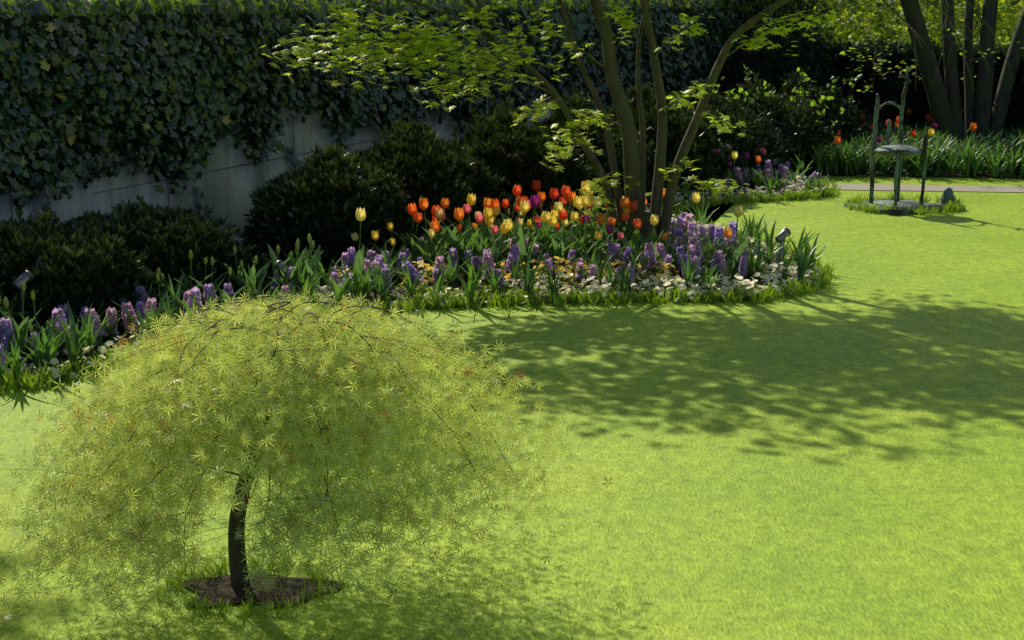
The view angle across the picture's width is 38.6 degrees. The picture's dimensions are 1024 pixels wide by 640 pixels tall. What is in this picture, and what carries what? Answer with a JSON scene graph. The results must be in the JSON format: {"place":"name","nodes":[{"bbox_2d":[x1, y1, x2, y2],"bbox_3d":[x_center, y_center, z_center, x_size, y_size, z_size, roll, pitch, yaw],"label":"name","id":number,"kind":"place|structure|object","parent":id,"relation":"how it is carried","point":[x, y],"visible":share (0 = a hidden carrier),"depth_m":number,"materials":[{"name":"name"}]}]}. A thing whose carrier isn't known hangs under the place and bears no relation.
{"place":"outdoors","nodes":[
{"label":"outdoors","id":0,"kind":"place"},
{"bbox_2d":[233,232,246,245],"bbox_3d":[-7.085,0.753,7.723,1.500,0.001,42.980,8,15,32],"label":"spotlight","id":1,"kind":"object","parent":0,"point":[237,238],"depth_m":14.94,"materials":[{"name":"grey metal"}]},
{"bbox_2d":[1,184,810,388],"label":"flower bed soil","id":2,"kind":"structure","parent":0,"point":[715,215],"depth_m":12.29,"materials":[{"name":"brown soil"}]},
{"bbox_2d":[12,270,33,305],"bbox_3d":[-3.446,-0.062,10.340,0.090,0.580,0.158,7,14,29],"label":"garden spotlight","id":3,"kind":"object","parent":2,"relation":"on","point":[26,277],"visible":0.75,"depth_m":10.28,"materials":[{"name":"metal"}]},
{"bbox_2d":[0,283,46,366],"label":"yew shrub","id":4,"kind":"object","parent":2,"relation":"on","point":[14,310],"visible":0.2,"depth_m":10.10,"materials":[{"name":"green plant"}]},
{"bbox_2d":[0,257,123,334],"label":"yew shrub","id":5,"kind":"object","parent":2,"relation":"on","point":[52,303],"visible":0.02,"depth_m":10.68,"materials":[{"name":"green plant"}]},
{"bbox_2d":[0,208,183,342],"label":"yew shrub","id":6,"kind":"object","parent":2,"relation":"on","point":[39,241],"visible":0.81,"depth_m":10.64,"materials":[{"name":"green plant"}]},
{"bbox_2d":[63,194,272,313],"bbox_3d":[-3.088,-0.584,12.034,2.273,0.903,2.379,0,12,0],"label":"yew shrub","id":7,"kind":"object","parent":2,"relation":"on","point":[158,232],"visible":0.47,"depth_m":11.72,"materials":[{"name":"green plant"}]},
{"bbox_2d":[274,260,289,285],"bbox_3d":[-1.856,-0.299,11.882,0.158,0.380,0.090,7,14,29],"label":"garden spotlight","id":8,"kind":"object","parent":2,"relation":"on","point":[281,263],"visible":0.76,"depth_m":11.84,"materials":[{"name":"metal"}]},
{"bbox_2d":[273,193,388,267],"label":"yew shrub","id":9,"kind":"object","parent":2,"relation":"on","point":[286,219],"visible":0.07,"depth_m":13.19,"materials":[{"name":"green plant"}]},
{"bbox_2d":[234,140,431,275],"bbox_3d":[-1.667,-1.086,13.675,2.051,1.176,2.122,0,12,0],"label":"yew shrub","id":10,"kind":"object","parent":2,"relation":"on","point":[337,174],"visible":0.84,"depth_m":13.14,"materials":[{"name":"green plant"}]},
{"bbox_2d":[0,200,690,352],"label":"tulip leaves","id":11,"kind":"object","parent":2,"relation":"on","point":[28,326],"visible":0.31,"depth_m":11.69,"materials":[{"name":"green plant"}]},
{"bbox_2d":[0,158,818,366],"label":"hyacinths","id":12,"kind":"object","parent":2,"relation":"on","point":[647,262],"visible":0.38,"depth_m":12.40,"materials":[{"name":"purple plant"}]},
{"bbox_2d":[0,156,831,386],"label":"strap foliage","id":13,"kind":"object","parent":2,"relation":"on","point":[359,286],"visible":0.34,"depth_m":11.77,"materials":[{"name":"green plant"}]},
{"bbox_2d":[4,173,833,384],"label":"white pansies","id":14,"kind":"object","parent":2,"relation":"on","point":[798,185],"visible":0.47,"depth_m":12.06,"materials":[{"name":"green plant"}]},
{"bbox_2d":[0,178,841,397],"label":"bed edge grass","id":15,"kind":"structure","parent":2,"relation":"on","point":[712,296],"depth_m":11.75,"materials":[{"name":"green plant"}]},
{"bbox_2d":[354,109,513,234],"bbox_3d":[-1.018,-1.399,14.597,2.254,1.378,2.218,0,12,0],"label":"yew shrub","id":16,"kind":"object","parent":2,"relation":"on","point":[407,148],"visible":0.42,"depth_m":14.22,"materials":[{"name":"green plant"}]},
{"bbox_2d":[398,167,482,221],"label":"yew shrub","id":17,"kind":"object","parent":2,"relation":"on","point":[432,198],"visible":0.02,"depth_m":14.16,"materials":[{"name":"green plant"}]},
{"bbox_2d":[445,94,606,225],"bbox_3d":[0.029,-1.681,15.679,2.297,1.484,2.381,5,13,23],"label":"yew shrub","id":18,"kind":"object","parent":2,"relation":"on","point":[489,141],"visible":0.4,"depth_m":15.18,"materials":[{"name":"green plant"}]},
{"bbox_2d":[488,147,578,219],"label":"yew shrub","id":19,"kind":"object","parent":2,"relation":"on","point":[515,168],"visible":0.02,"depth_m":15.20,"materials":[{"name":"green plant"}]},
{"bbox_2d":[473,206,594,323],"bbox_3d":[0.145,-0.602,13.024,0.821,0.344,4.390,2,13,9],"label":"wire hoop edging","id":20,"kind":"object","parent":2,"relation":"on","point":[553,261],"visible":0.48,"depth_m":11.47,"materials":[{"name":"metal"}]},
{"bbox_2d":[404,207,671,272],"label":"tulips","id":21,"kind":"object","parent":2,"relation":"on","point":[426,253],"visible":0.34,"depth_m":13.18,"materials":[{"name":"green plant"}]},
{"bbox_2d":[392,210,722,304],"bbox_3d":[2.072,-1.654,18.364,2.867,0.171,14.949,3,13,15],"label":"ground cover","id":22,"kind":"object","parent":2,"relation":"on","point":[423,289],"visible":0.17,"depth_m":11.91,"materials":[{"name":"green plant"}]},
{"bbox_2d":[351,140,766,281],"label":"tulips","id":23,"kind":"object","parent":2,"relation":"on","point":[436,242],"visible":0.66,"depth_m":13.14,"materials":[{"name":"green plant"}]},
{"bbox_2d":[327,169,795,290],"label":"yellow pansies","id":24,"kind":"object","parent":2,"relation":"on","point":[508,276],"visible":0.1,"depth_m":12.55,"materials":[{"name":"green plant"}]},
{"bbox_2d":[566,136,621,196],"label":"yew shrub","id":25,"kind":"object","parent":2,"relation":"on","point":[590,174],"depth_m":16.46,"materials":[{"name":"green plant"}]},
{"bbox_2d":[531,82,677,209],"bbox_3d":[0.703,-2.001,17.008,2.416,1.554,2.434,0,12,0],"label":"yew shrub","id":26,"kind":"object","parent":2,"relation":"on","point":[597,138],"visible":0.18,"depth_m":16.69,"materials":[{"name":"green plant"}]},
{"bbox_2d":[261,0,1009,249],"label":"japanese maple","id":27,"kind":"object","parent":2,"relation":"on","point":[634,164],"depth_m":13.32,"materials":[{"name":"green plant"}]},
{"bbox_2d":[604,82,743,198],"bbox_3d":[1.681,-2.276,18.365,2.545,1.472,2.523,0,12,0],"label":"yew shrub","id":28,"kind":"object","parent":2,"relation":"on","point":[705,141],"visible":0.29,"depth_m":17.88,"materials":[{"name":"green plant"}]},
{"bbox_2d":[635,116,712,194],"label":"yew shrub","id":29,"kind":"object","parent":2,"relation":"on","point":[669,146],"visible":0.02,"depth_m":17.80,"materials":[{"name":"green plant"}]},
{"bbox_2d":[667,77,795,183],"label":"yew shrub","id":30,"kind":"object","parent":2,"relation":"on","point":[755,125],"visible":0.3,"depth_m":19.41,"materials":[{"name":"green plant"}]},
{"bbox_2d":[704,115,768,183],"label":"yew shrub","id":31,"kind":"object","parent":2,"relation":"on","point":[740,160],"visible":0.02,"depth_m":19.17,"materials":[{"name":"green plant"}]},
{"bbox_2d":[671,64,862,142],"bbox_3d":[3.410,-2.803,20.427,3.056,1.514,2.560,0,12,0],"label":"light shrub","id":32,"kind":"object","parent":2,"relation":"on","point":[757,93],"depth_m":20.95,"materials":[{"name":"green plant"}]},
{"bbox_2d":[749,101,814,168],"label":"yew shrub","id":33,"kind":"object","parent":2,"relation":"on","point":[790,137],"visible":0.07,"depth_m":20.57,"materials":[{"name":"green plant"}]},
{"bbox_2d":[720,70,844,173],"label":"yew shrub","id":34,"kind":"object","parent":2,"relation":"on","point":[800,114],"visible":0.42,"depth_m":20.61,"materials":[{"name":"green plant"}]},
{"bbox_2d":[775,227,790,268],"bbox_3d":[2.414,-0.599,13.061,0.158,0.460,0.090,-10,16,-39],"label":"garden spotlight","id":35,"kind":"object","parent":2,"relation":"on","point":[783,234],"visible":0.88,"depth_m":13.02,"materials":[{"name":"metal"}]},
{"bbox_2d":[805,97,857,143],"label":"yew shrub","id":36,"kind":"object","parent":2,"relation":"on","point":[839,128],"visible":0.02,"depth_m":21.98,"materials":[{"name":"green plant"}]},
{"bbox_2d":[0,38,1023,639],"bbox_3d":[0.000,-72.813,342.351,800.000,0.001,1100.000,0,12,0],"label":"lawn ground","id":37,"kind":"structure","parent":0,"point":[844,460],"depth_m":7.53,"materials":[{"name":"green plant"}]},
{"bbox_2d":[153,553,354,621],"bbox_3d":[-1.078,1.079,6.054,0.772,0.117,0.623,6,14,25],"label":"grass ring","id":38,"kind":"object","parent":37,"relation":"on","point":[203,606],"depth_m":5.96,"materials":[{"name":"green plant"}]},
{"bbox_2d":[182,572,344,606],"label":"soil","id":39,"kind":"structure","parent":37,"relation":"on","point":[218,587],"depth_m":6.05,"materials":[{"name":"brown soil"}]},
{"bbox_2d":[0,284,625,639],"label":"weeping maple","id":40,"kind":"object","parent":37,"relation":"on","point":[193,431],"depth_m":5.60,"materials":[{"name":"green plant"}]},
{"bbox_2d":[0,12,781,232],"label":"wall","id":41,"kind":"structure","parent":37,"relation":"on","point":[226,191],"depth_m":15.06,"materials":[{"name":"grey concrete"}]},
{"bbox_2d":[9,86,683,217],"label":"wall formwork joints","id":42,"kind":"object","parent":41,"relation":"attached to","point":[205,172],"depth_m":14.88,"materials":[{"name":"grey concrete"}]},
{"bbox_2d":[0,0,729,20],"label":"terrace edge grass","id":43,"kind":"structure","parent":41,"relation":"on","point":[138,6],"depth_m":15.48,"materials":[{"name":"green plant"}]},
{"bbox_2d":[0,0,765,217],"bbox_3d":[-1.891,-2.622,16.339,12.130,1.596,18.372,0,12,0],"label":"ivy","id":44,"kind":"object","parent":41,"relation":"attached to","point":[243,19],"visible":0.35,"depth_m":14.90,"materials":[{"name":"green plant"}]},
{"bbox_2d":[708,0,825,103],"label":"yew","id":45,"kind":"object","parent":37,"relation":"on","point":[766,76],"visible":0.06,"depth_m":24.04,"materials":[{"name":"green plant"}]},
{"bbox_2d":[699,0,856,109],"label":"shrub","id":46,"kind":"object","parent":37,"relation":"on","point":[787,8],"visible":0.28,"depth_m":23.93,"materials":[{"name":"green plant"}]},
{"bbox_2d":[844,70,946,215],"bbox_3d":[4.491,-2.073,16.917,0.840,1.585,0.840,-7,14,-27],"label":"bronze chair sculpture","id":47,"kind":"object","parent":37,"relation":"on","point":[900,151],"visible":0.99,"depth_m":16.94,"materials":[{"name":"green metal"}]},
{"bbox_2d":[821,55,1023,123],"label":"clipped hedge","id":48,"kind":"object","parent":37,"relation":"on","point":[886,99],"depth_m":23.93,"materials":[{"name":"green plant"}]},
{"bbox_2d":[933,187,965,209],"bbox_3d":[5.099,-1.428,17.088,0.260,0.250,0.320,-7,14,-27],"label":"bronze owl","id":49,"kind":"object","parent":37,"relation":"on","point":[947,196],"visible":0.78,"depth_m":17.05},
{"bbox_2d":[180,0,1022,36],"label":"woodland backdrop","id":50,"kind":"structure","parent":0,"point":[961,12],"depth_m":92.68,"materials":[{"name":"green plant"}]},
{"bbox_2d":[846,191,968,215],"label":"grass","id":51,"kind":"structure","parent":0,"point":[955,205],"depth_m":16.81,"materials":[{"name":"green plant"}]},
{"bbox_2d":[798,163,1023,177],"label":"hedge soil","id":52,"kind":"structure","parent":0,"point":[959,172],"depth_m":20.33,"materials":[{"name":"brown soil"}]},
{"bbox_2d":[752,66,883,147],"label":"yew shrub","id":53,"kind":"object","parent":52,"relation":"on","point":[852,112],"visible":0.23,"depth_m":22.15,"materials":[{"name":"green plant"}]},
{"bbox_2d":[788,148,1023,177],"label":"border cover","id":54,"kind":"object","parent":52,"relation":"on","point":[864,168],"visible":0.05,"depth_m":20.26,"materials":[{"name":"green plant"}]},
{"bbox_2d":[791,117,1023,177],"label":"border foliage","id":55,"kind":"object","parent":52,"relation":"on","point":[955,153],"visible":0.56,"depth_m":20.34,"materials":[{"name":"green plant"}]},
{"bbox_2d":[795,0,1020,42],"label":"tree","id":56,"kind":"object","parent":52,"relation":"on","point":[846,36],"depth_m":29.74,"materials":[{"name":"green plant"}]},
{"bbox_2d":[785,0,1023,47],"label":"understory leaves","id":57,"kind":"object","parent":56,"relation":"attached to","point":[1008,13],"visible":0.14,"depth_m":26.94,"materials":[{"name":"green plant"}]},
{"bbox_2d":[813,40,1023,136],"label":"clipped hedge leaves","id":58,"kind":"object","parent":52,"relation":"on","point":[891,83],"visible":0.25,"depth_m":23.89,"materials":[{"name":"green plant"}]},
{"bbox_2d":[823,108,1016,174],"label":"tulips","id":59,"kind":"object","parent":52,"relation":"on","point":[837,141],"visible":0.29,"depth_m":21.11,"materials":[{"name":"green plant"}]},
{"bbox_2d":[824,0,1023,141],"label":"tree","id":60,"kind":"object","parent":52,"relation":"on","point":[944,102],"visible":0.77,"depth_m":22.35,"materials":[{"name":"plant"}]},
{"bbox_2d":[819,0,1023,91],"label":"low tree leaves","id":61,"kind":"object","parent":60,"relation":"attached to","point":[882,60],"visible":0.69,"depth_m":22.48,"materials":[{"name":"green plant"}]},
{"bbox_2d":[835,184,1023,191],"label":"garden path","id":62,"kind":"structure","parent":0,"point":[937,188],"depth_m":18.96,"materials":[{"name":"beige stone"}]}
]}

